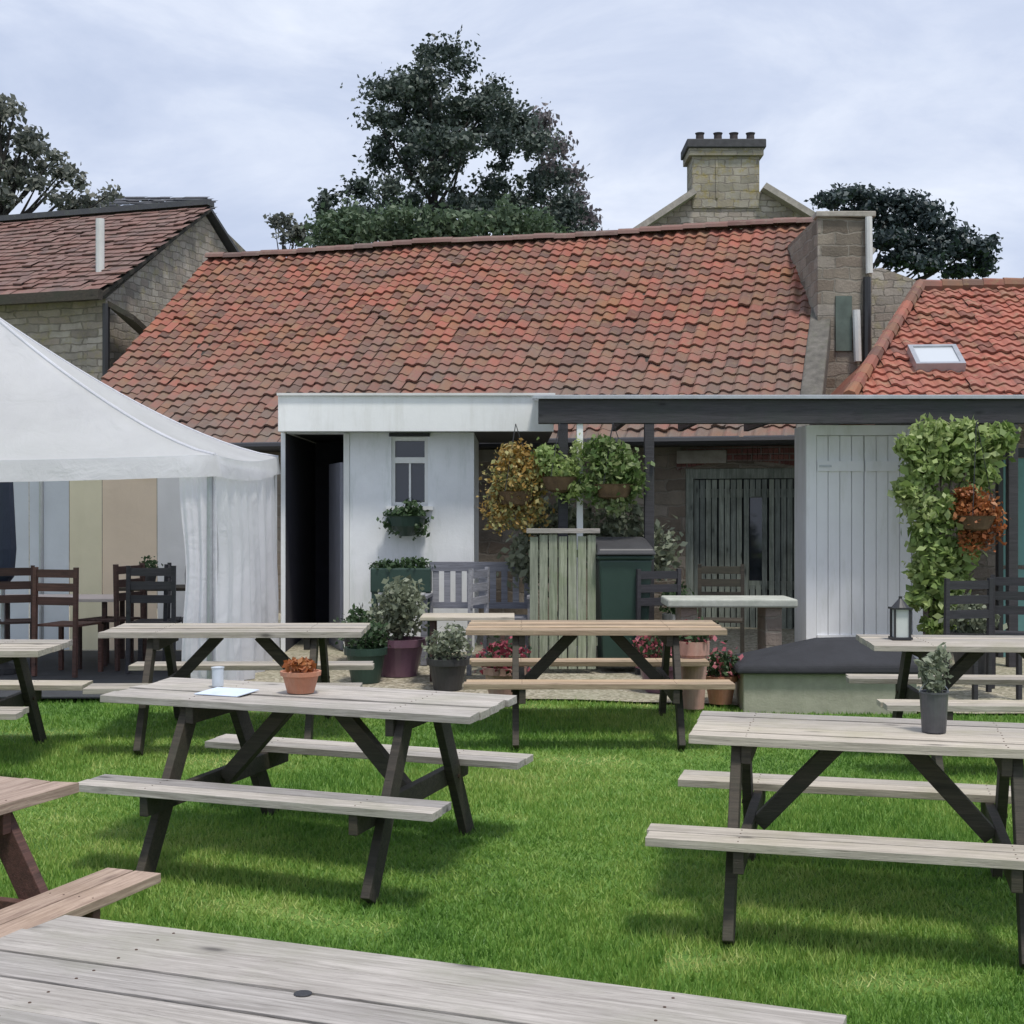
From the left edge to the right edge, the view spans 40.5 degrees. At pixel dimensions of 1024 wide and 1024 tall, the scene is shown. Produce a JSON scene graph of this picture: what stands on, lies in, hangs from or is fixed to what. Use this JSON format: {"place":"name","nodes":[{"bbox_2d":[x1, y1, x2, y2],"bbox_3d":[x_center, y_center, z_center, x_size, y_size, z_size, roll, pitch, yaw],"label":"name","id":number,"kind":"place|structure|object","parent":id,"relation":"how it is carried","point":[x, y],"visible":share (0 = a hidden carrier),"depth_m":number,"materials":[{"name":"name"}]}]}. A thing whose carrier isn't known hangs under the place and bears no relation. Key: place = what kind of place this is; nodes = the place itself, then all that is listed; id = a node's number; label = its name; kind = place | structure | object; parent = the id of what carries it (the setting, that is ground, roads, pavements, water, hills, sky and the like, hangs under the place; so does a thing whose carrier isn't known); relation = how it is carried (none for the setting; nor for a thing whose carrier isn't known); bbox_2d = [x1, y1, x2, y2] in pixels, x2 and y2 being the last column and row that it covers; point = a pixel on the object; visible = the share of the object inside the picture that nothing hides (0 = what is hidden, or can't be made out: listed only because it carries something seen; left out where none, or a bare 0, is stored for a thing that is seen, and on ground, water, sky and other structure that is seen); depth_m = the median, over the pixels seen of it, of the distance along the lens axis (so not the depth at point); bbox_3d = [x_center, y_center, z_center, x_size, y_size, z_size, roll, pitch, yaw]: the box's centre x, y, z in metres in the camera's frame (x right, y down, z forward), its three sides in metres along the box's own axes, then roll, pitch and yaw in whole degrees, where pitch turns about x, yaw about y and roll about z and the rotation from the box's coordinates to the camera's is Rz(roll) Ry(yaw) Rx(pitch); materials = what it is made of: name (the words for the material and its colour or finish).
{"place":"outdoors","nodes":[
{"label":"outdoors","id":0,"kind":"place"},
{"bbox_2d":[0,698,1023,1023],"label":"ground","id":1,"kind":"structure","parent":0,"point":[556,876],"depth_m":6.90,"materials":[{"name":"green plant"}]},
{"bbox_2d":[0,639,92,743],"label":"picnic table","id":2,"kind":"object","parent":1,"relation":"on","point":[28,696],"visible":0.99,"depth_m":9.30,"materials":[{"name":"wood"}]},
{"bbox_2d":[0,93,124,214],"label":"thin crowned tree","id":3,"kind":"object","parent":1,"relation":"on","point":[31,145],"visible":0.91,"depth_m":29.94,"materials":[{"name":"green plant"}]},
{"bbox_2d":[0,776,160,937],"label":"picnic table","id":4,"kind":"object","parent":1,"relation":"on","point":[37,902],"visible":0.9,"depth_m":5.19,"materials":[{"name":"wood"}]},
{"bbox_2d":[0,199,238,580],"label":"brown roofed house","id":5,"kind":"structure","parent":1,"relation":"on","point":[92,292],"depth_m":23.35,"materials":[{"name":"tile"}]},
{"bbox_2d":[93,197,244,251],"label":"slate roofed house","id":6,"kind":"structure","parent":1,"relation":"on","point":[129,200],"depth_m":33.01,"materials":[{"name":"grey stone"}]},
{"bbox_2d":[83,623,373,755],"bbox_3d":[-1.927,1.212,9.842,1.817,0.802,1.418,0,1,-1],"label":"picnic table","id":7,"kind":"object","parent":1,"relation":"on","point":[166,636],"visible":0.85,"depth_m":9.78,"materials":[{"name":"wood"}]},
{"bbox_2d":[263,212,311,248],"bbox_3d":[-4.833,-2.602,30.054,0.739,7.813,1.089,0,0,36],"label":"tree","id":8,"kind":"object","parent":1,"relation":"on","point":[296,232],"visible":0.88,"depth_m":29.96,"materials":[{"name":"green plant"}]},
{"bbox_2d":[79,677,532,903],"bbox_3d":[-1.041,1.346,7.065,2.028,0.840,1.418,0,1,19],"label":"picnic table","id":9,"kind":"object","parent":1,"relation":"on","point":[262,749],"visible":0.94,"depth_m":6.88,"materials":[{"name":"wood"}]},
{"bbox_2d":[211,666,223,686],"bbox_3d":[-1.554,0.869,7.340,0.072,0.101,0.071,0,0,0],"label":"glass tumbler","id":10,"kind":"object","parent":9,"relation":"on","point":[217,676],"visible":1,"depth_m":7.31,"materials":[{"name":"glass"}]},
{"bbox_2d":[194,687,258,696],"bbox_3d":[-1.461,0.921,7.118,0.260,0.008,0.200,1,3,24],"label":"menu sheet","id":11,"kind":"object","parent":9,"relation":"on","point":[226,691],"visible":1,"depth_m":7.11,"materials":[{"name":"white paper"}]},
{"bbox_2d":[280,657,320,693],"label":"plant pot","id":12,"kind":"object","parent":9,"relation":"on","point":[300,675],"visible":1,"depth_m":7.05,"materials":[{"name":"ceramic"}]},
{"bbox_2d":[307,187,345,239],"bbox_3d":[-4.369,-3.192,32.947,0.887,8.990,1.162,0,0,0],"label":"tree","id":13,"kind":"object","parent":1,"relation":"on","point":[326,198],"visible":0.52,"depth_m":32.77,"materials":[{"name":"green plant"}]},
{"bbox_2d":[277,393,554,651],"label":"white outbuilding","id":14,"kind":"structure","parent":1,"relation":"on","point":[354,466],"depth_m":14.00,"materials":[{"name":"paint"}]},
{"bbox_2d":[329,462,343,649],"bbox_3d":[-1.821,0.448,14.409,0.040,1.903,0.620,0,0,-18],"label":"door","id":15,"kind":"structure","parent":14,"relation":"in","point":[336,470],"depth_m":14.30,"materials":[{"name":"grey paint"}]},
{"bbox_2d":[376,497,433,540],"bbox_3d":[-1.055,0.070,13.838,0.475,0.441,0.420,0,0,-34],"label":"hanging planter","id":16,"kind":"object","parent":14,"relation":"attached to","point":[407,519],"visible":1,"depth_m":13.76,"materials":[{"name":"green plastic"}]},
{"bbox_2d":[386,437,432,509],"bbox_3d":[-1.032,-0.389,14.025,0.468,0.740,0.150,0,0,0],"label":"window","id":17,"kind":"structure","parent":14,"relation":"in","point":[409,454],"depth_m":14.09,"materials":[{"name":"white paint"}]},
{"bbox_2d":[0,915,846,1023],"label":"picnic table","id":18,"kind":"object","parent":1,"relation":"on","point":[66,969],"visible":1,"depth_m":3.13,"materials":[{"name":"wood"}]},
{"bbox_2d":[292,190,573,254],"bbox_3d":[-1.611,-2.493,27.414,5.722,7.587,1.982,0,0,0],"label":"tall hedge","id":19,"kind":"object","parent":1,"relation":"on","point":[348,221],"visible":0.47,"depth_m":27.07,"materials":[{"name":"green plant"}]},
{"bbox_2d":[69,217,830,628],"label":"barn","id":20,"kind":"structure","parent":1,"relation":"on","point":[225,347],"depth_m":18.79,"materials":[{"name":"tile"}]},
{"bbox_2d":[694,480,717,623],"bbox_3d":[2.284,0.495,16.334,0.278,1.749,0.070,0,0,16],"label":"door","id":21,"kind":"structure","parent":20,"relation":"in","point":[705,492],"depth_m":16.31,"materials":[{"name":"grey wood"}]},
{"bbox_2d":[719,479,742,626],"bbox_3d":[2.562,0.495,16.252,0.278,1.749,0.070,0,0,16],"label":"door","id":22,"kind":"structure","parent":20,"relation":"in","point":[730,492],"depth_m":16.23,"materials":[{"name":"grey wood"}]},
{"bbox_2d":[744,479,768,627],"bbox_3d":[2.840,0.495,16.170,0.278,1.749,0.070,0,0,16],"label":"door","id":23,"kind":"structure","parent":20,"relation":"in","point":[756,493],"depth_m":16.17,"materials":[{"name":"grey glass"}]},
{"bbox_2d":[769,479,793,628],"bbox_3d":[3.119,0.495,16.088,0.278,1.749,0.070,0,0,16],"label":"door","id":24,"kind":"structure","parent":20,"relation":"in","point":[781,493],"depth_m":16.06,"materials":[{"name":"grey wood"}]},
{"bbox_2d":[306,25,600,246],"bbox_3d":[-1.453,-5.078,33.941,7.323,12.774,6.004,0,0,17],"label":"evergreen tree","id":25,"kind":"object","parent":1,"relation":"on","point":[436,137],"visible":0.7,"depth_m":33.13,"materials":[{"name":"green plant"}]},
{"bbox_2d":[515,101,602,230],"bbox_3d":[1.185,-4.722,35.977,2.127,12.052,2.169,0,0,36],"label":"purple leaved tree","id":26,"kind":"object","parent":1,"relation":"on","point":[548,120],"visible":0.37,"depth_m":36.05,"materials":[{"name":"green plant"}]},
{"bbox_2d":[464,620,734,749],"bbox_3d":[0.586,1.206,9.992,1.820,0.799,1.418,0,1,0],"label":"picnic table","id":27,"kind":"object","parent":1,"relation":"on","point":[654,670],"visible":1,"depth_m":9.69,"materials":[{"name":"wood"}]},
{"bbox_2d":[679,616,717,709],"bbox_3d":[1.402,1.158,10.755,0.378,0.719,0.409,0,0,13],"label":"plant pot","id":28,"kind":"object","parent":1,"relation":"on","point":[694,646],"visible":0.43,"depth_m":10.67,"materials":[{"name":"pink ceramic"}]},
{"bbox_2d":[634,132,875,252],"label":"chimney house","id":29,"kind":"structure","parent":1,"relation":"on","point":[722,179],"depth_m":27.97,"materials":[{"name":"stone"}]},
{"bbox_2d":[728,637,918,714],"bbox_3d":[2.437,1.274,10.980,1.411,0.566,0.810,0,0,2],"label":"covered raised bed","id":30,"kind":"object","parent":1,"relation":"on","point":[806,676],"visible":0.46,"depth_m":10.64,"materials":[{"name":"stone"}]},
{"bbox_2d":[788,211,875,394],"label":"stone chimney","id":31,"kind":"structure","parent":1,"relation":"on","point":[831,254],"depth_m":17.60,"materials":[{"name":"stone"}]},
{"bbox_2d":[645,711,1023,969],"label":"picnic table","id":32,"kind":"object","parent":1,"relation":"on","point":[745,735],"visible":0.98,"depth_m":6.05,"materials":[{"name":"wood"}]},
{"bbox_2d":[914,642,953,733],"bbox_3d":[1.862,0.775,6.156,0.173,0.395,0.148,0,0,0],"label":"potted plant","id":33,"kind":"object","parent":32,"relation":"on","point":[933,702],"visible":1,"depth_m":6.12,"materials":[{"name":"metal"}]},
{"bbox_2d":[872,268,916,346],"bbox_3d":[6.409,-0.902,22.000,2.287,5.404,3.000,0,0,0],"label":"extension","id":34,"kind":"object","parent":1,"relation":"on","point":[890,290],"visible":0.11,"depth_m":20.50,"materials":[{"name":"stone"}]},
{"bbox_2d":[804,182,1003,279],"bbox_3d":[8.619,-2.995,30.954,4.313,8.624,2.665,0,0,0],"label":"cedar tree","id":35,"kind":"object","parent":1,"relation":"on","point":[911,251],"visible":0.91,"depth_m":30.62,"materials":[{"name":"green plant"}]},
{"bbox_2d":[830,277,1023,424],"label":"cottage wing","id":36,"kind":"structure","parent":1,"relation":"on","point":[963,336],"depth_m":16.22,"materials":[{"name":"red tile"}]},
{"bbox_2d":[846,634,1023,770],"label":"picnic table","id":37,"kind":"object","parent":1,"relation":"on","point":[975,648],"visible":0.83,"depth_m":9.21,"materials":[{"name":"wood"}]},
{"bbox_2d":[888,596,912,639],"bbox_3d":[2.591,0.705,9.269,0.130,0.285,0.130,0,0,0],"label":"table lantern","id":38,"kind":"object","parent":37,"relation":"on","point":[900,618],"visible":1,"depth_m":9.22,"materials":[{"name":"black metal"}]},
{"bbox_2d":[911,424,1023,634],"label":"brown wall","id":39,"kind":"structure","parent":1,"relation":"on","point":[985,568],"depth_m":14.60,"materials":[{"name":"wood"}]},
{"bbox_2d":[0,589,1023,713],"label":"patio","id":40,"kind":"structure","parent":0,"point":[420,680],"depth_m":12.33,"materials":[{"name":"beige stone"}]},
{"bbox_2d":[0,651,181,697],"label":"groundsheet","id":41,"kind":"object","parent":40,"relation":"on","point":[47,666],"depth_m":12.31,"materials":[{"name":"grey fabric"}]},
{"bbox_2d":[0,482,28,674],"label":"closed parasol","id":42,"kind":"object","parent":41,"relation":"on","point":[8,547],"visible":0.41,"depth_m":12.33,"materials":[{"name":"blue fabric"}]},
{"bbox_2d":[0,565,34,666],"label":"wooden chair","id":43,"kind":"object","parent":41,"relation":"on","point":[4,585],"visible":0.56,"depth_m":12.32,"materials":[{"name":"brown wood"}]},
{"bbox_2d":[0,594,124,665],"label":"trestle table","id":44,"kind":"object","parent":41,"relation":"on","point":[104,599],"visible":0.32,"depth_m":13.15,"materials":[{"name":"wood"}]},
{"bbox_2d":[31,567,102,677],"bbox_3d":[-3.923,0.956,12.277,0.435,0.951,0.448,0,0,15],"label":"wooden chair","id":45,"kind":"object","parent":41,"relation":"on","point":[75,623],"visible":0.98,"depth_m":12.11,"materials":[{"name":"brown wood"}]},
{"bbox_2d":[78,563,145,670],"bbox_3d":[-3.654,0.944,12.692,0.448,0.951,0.435,0,0,20],"label":"wooden chair","id":46,"kind":"object","parent":41,"relation":"on","point":[116,619],"visible":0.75,"depth_m":12.54,"materials":[{"name":"brown wood"}]},
{"bbox_2d":[119,584,185,662],"bbox_3d":[-3.251,1.054,13.200,0.800,0.700,0.600,0,0,0],"label":"trestle table","id":47,"kind":"object","parent":41,"relation":"on","point":[180,587],"visible":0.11,"depth_m":12.94,"materials":[{"name":"wood"}]},
{"bbox_2d":[139,555,162,580],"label":"plant pot","id":48,"kind":"object","parent":47,"relation":"on","point":[147,565],"visible":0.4,"depth_m":13.16,"materials":[{"name":"grey plastic"}]},
{"bbox_2d":[125,566,182,673],"bbox_3d":[-3.191,0.950,12.476,0.435,0.951,0.448,0,0,0],"label":"wooden chair","id":49,"kind":"object","parent":41,"relation":"on","point":[150,585],"visible":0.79,"depth_m":12.28,"materials":[{"name":"black wood"}]},
{"bbox_2d":[162,563,182,660],"bbox_3d":[-2.951,0.944,12.696,0.448,0.951,0.435,0,0,-10],"label":"wooden chair","id":50,"kind":"object","parent":41,"relation":"on","point":[166,610],"visible":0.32,"depth_m":12.45,"materials":[{"name":"black wood"}]},
{"bbox_2d":[0,318,280,680],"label":"marquee","id":51,"kind":"object","parent":40,"relation":"on","point":[201,507],"visible":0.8,"depth_m":12.15,"materials":[{"name":"white fabric"}]},
{"bbox_2d":[333,603,382,646],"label":"plant pot","id":52,"kind":"object","parent":40,"relation":"on","point":[353,617],"visible":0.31,"depth_m":13.28,"materials":[{"name":"green plant"}]},
{"bbox_2d":[335,613,393,683],"bbox_3d":[-1.275,1.168,12.025,0.505,0.602,0.456,0,0,-7],"label":"plant pot","id":53,"kind":"object","parent":40,"relation":"on","point":[375,651],"visible":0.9,"depth_m":11.90,"materials":[{"name":"green plastic"}]},
{"bbox_2d":[363,574,429,676],"bbox_3d":[-1.013,1.007,12.419,0.672,0.900,0.714,0,0,-10],"label":"plant pot","id":54,"kind":"object","parent":40,"relation":"on","point":[400,609],"visible":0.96,"depth_m":12.25,"materials":[{"name":"green plant"}]},
{"bbox_2d":[369,556,435,656],"bbox_3d":[-1.056,0.923,13.499,0.681,1.002,0.336,0,0,0],"label":"trough planter","id":55,"kind":"object","parent":40,"relation":"on","point":[416,569],"visible":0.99,"depth_m":13.37,"materials":[{"name":"green plastic"}]},
{"bbox_2d":[421,620,476,690],"bbox_3d":[-0.526,1.190,11.593,0.450,0.582,0.492,0,0,-36],"label":"plant pot","id":56,"kind":"object","parent":40,"relation":"on","point":[447,667],"visible":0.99,"depth_m":11.49,"materials":[{"name":"grey plastic"}]},
{"bbox_2d":[420,613,513,681],"bbox_3d":[-0.379,1.165,12.000,0.800,0.550,0.500,0,0,0],"label":"trestle table","id":57,"kind":"object","parent":40,"relation":"on","point":[433,618],"visible":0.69,"depth_m":11.79,"materials":[{"name":"beige wood"}]},
{"bbox_2d":[421,562,529,664],"bbox_3d":[-0.312,0.958,13.205,1.070,0.950,0.550,0,0,3],"label":"garden bench","id":58,"kind":"object","parent":40,"relation":"on","point":[458,568],"visible":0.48,"depth_m":13.44,"materials":[{"name":"grey wood"}]},
{"bbox_2d":[466,567,529,674],"bbox_3d":[-0.121,0.980,12.508,0.448,0.951,0.435,0,0,20],"label":"wooden chair","id":59,"kind":"object","parent":40,"relation":"on","point":[476,587],"visible":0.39,"depth_m":12.55,"materials":[{"name":"wood"}]},
{"bbox_2d":[475,635,531,694],"bbox_3d":[-0.069,1.240,10.991,0.465,0.529,0.512,0,0,32],"label":"plant pot","id":60,"kind":"object","parent":40,"relation":"on","point":[497,672],"visible":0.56,"depth_m":10.90,"materials":[{"name":"pink ceramic"}]},
{"bbox_2d":[526,529,599,668],"bbox_3d":[0.461,0.782,12.520,0.660,1.265,0.100,0,0,0],"label":"board screen","id":61,"kind":"object","parent":40,"relation":"on","point":[543,553],"visible":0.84,"depth_m":12.50,"materials":[{"name":"green wood"}]},
{"bbox_2d":[496,495,687,616],"bbox_3d":[0.768,0.634,13.293,1.844,1.607,0.625,0,0,0],"label":"leafy shrub","id":62,"kind":"object","parent":40,"relation":"on","point":[610,526],"visible":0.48,"depth_m":13.23,"materials":[{"name":"green plant"}]},
{"bbox_2d":[595,537,655,657],"bbox_3d":[1.001,0.839,12.720,0.540,1.217,0.631,0,0,-4],"label":"wheelie bin","id":63,"kind":"object","parent":40,"relation":"on","point":[620,561],"visible":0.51,"depth_m":12.47,"materials":[{"name":"green plastic"}]},
{"bbox_2d":[629,635,679,692],"bbox_3d":[1.247,1.194,11.501,0.530,0.580,0.732,0,0,-39],"label":"plant pot","id":64,"kind":"object","parent":40,"relation":"on","point":[646,646],"visible":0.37,"depth_m":11.40,"materials":[{"name":"pink plant"}]},
{"bbox_2d":[635,568,680,674],"bbox_3d":[1.384,0.986,12.322,0.435,0.951,0.448,0,0,-20],"label":"wooden chair","id":65,"kind":"object","parent":40,"relation":"on","point":[640,588],"visible":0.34,"depth_m":12.46,"materials":[{"name":"black wood"}]},
{"bbox_2d":[658,581,698,619],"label":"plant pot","id":66,"kind":"object","parent":40,"relation":"on","point":[668,615],"visible":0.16,"depth_m":12.85,"materials":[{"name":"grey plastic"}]},
{"bbox_2d":[698,564,743,652],"bbox_3d":[1.939,0.968,12.923,0.435,0.951,0.448,0,0,10],"label":"wooden chair","id":67,"kind":"object","parent":40,"relation":"on","point":[721,570],"visible":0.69,"depth_m":13.08,"materials":[{"name":"brown wood"}]},
{"bbox_2d":[706,640,743,704],"bbox_3d":[1.649,1.263,10.940,0.388,0.488,0.497,0,0,-44],"label":"plant pot","id":68,"kind":"object","parent":40,"relation":"on","point":[720,697],"visible":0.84,"depth_m":10.88,"materials":[{"name":"ceramic"}]},
{"bbox_2d":[661,595,797,649],"bbox_3d":[1.863,1.103,12.000,1.100,0.732,0.560,0,0,0],"label":"stone table","id":69,"kind":"object","parent":40,"relation":"on","point":[769,620],"visible":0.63,"depth_m":11.80,"materials":[{"name":"grey stone"}]},
{"bbox_2d":[532,395,1023,666],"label":"timber canopy","id":70,"kind":"object","parent":40,"relation":"on","point":[749,412],"visible":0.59,"depth_m":12.90,"materials":[{"name":"wood"}]},
{"bbox_2d":[476,424,554,540],"bbox_3d":[0.034,-0.278,12.963,0.748,1.090,0.490,0,0,0],"label":"hanging basket","id":71,"kind":"object","parent":70,"relation":"hanging from","point":[517,498],"visible":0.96,"depth_m":12.88,"materials":[{"name":"yellow metal"}]},
{"bbox_2d":[529,423,585,505],"bbox_3d":[0.429,-0.436,12.840,0.500,0.773,0.415,0,0,27],"label":"hanging basket","id":72,"kind":"object","parent":70,"relation":"hanging from","point":[562,480],"visible":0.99,"depth_m":12.79,"materials":[{"name":"green metal"}]},
{"bbox_2d":[576,423,654,517],"bbox_3d":[0.955,-0.382,12.803,0.745,0.881,0.546,0,0,0],"label":"hanging basket","id":73,"kind":"object","parent":70,"relation":"hanging from","point":[626,479],"visible":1,"depth_m":12.72,"materials":[{"name":"green metal"}]},
{"bbox_2d":[948,421,1010,559],"bbox_3d":[4.210,-0.191,12.592,0.533,1.262,0.455,0,0,-32],"label":"hanging basket","id":74,"kind":"object","parent":70,"relation":"hanging from","point":[981,520],"visible":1,"depth_m":12.55,"materials":[{"name":"orange metal"}]},
{"bbox_2d":[795,425,922,658],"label":"white store","id":75,"kind":"structure","parent":40,"relation":"on","point":[851,578],"depth_m":13.51,"materials":[{"name":"paint"}]},
{"bbox_2d":[816,436,863,637],"bbox_3d":[3.188,0.337,13.511,0.453,2.156,0.047,0,0,0],"label":"door","id":76,"kind":"structure","parent":75,"relation":"in","point":[839,459],"depth_m":13.51,"materials":[{"name":"white paint"}]},
{"bbox_2d":[864,436,910,633],"bbox_3d":[3.655,0.337,13.511,0.453,2.156,0.047,0,0,0],"label":"door","id":77,"kind":"structure","parent":75,"relation":"in","point":[884,548],"depth_m":13.51,"materials":[{"name":"white paint"}]},
{"bbox_2d":[887,413,1021,669],"bbox_3d":[4.069,0.264,12.750,1.223,2.368,0.531,0,0,0],"label":"climbing plant","id":78,"kind":"object","parent":40,"relation":"on","point":[930,452],"visible":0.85,"depth_m":12.66,"materials":[{"name":"green plant"}]},
{"bbox_2d":[938,592,1007,674],"bbox_3d":[4.060,1.083,12.293,0.520,0.753,0.538,0,0,40],"label":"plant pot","id":79,"kind":"object","parent":40,"relation":"on","point":[973,626],"visible":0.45,"depth_m":12.19,"materials":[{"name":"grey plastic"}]},
{"bbox_2d":[943,578,1021,699],"bbox_3d":[3.796,1.019,11.223,0.435,0.951,0.448,0,0,-15],"label":"wooden chair","id":80,"kind":"object","parent":40,"relation":"on","point":[987,599],"visible":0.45,"depth_m":11.38,"materials":[{"name":"black wood"}]},
{"bbox_2d":[991,575,1023,687],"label":"wooden chair","id":81,"kind":"object","parent":40,"relation":"on","point":[1006,595],"visible":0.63,"depth_m":11.63,"materials":[{"name":"black wood"}]},
{"bbox_2d":[995,448,1023,657],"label":"teal door","id":82,"kind":"structure","parent":40,"relation":"on","point":[1000,548],"depth_m":13.60,"materials":[{"name":"paint"}]},
{"bbox_2d":[0,0,1023,279],"label":"sky","id":83,"kind":"structure","parent":0,"point":[242,105],"materials":[{"name":"white"}]}
]}

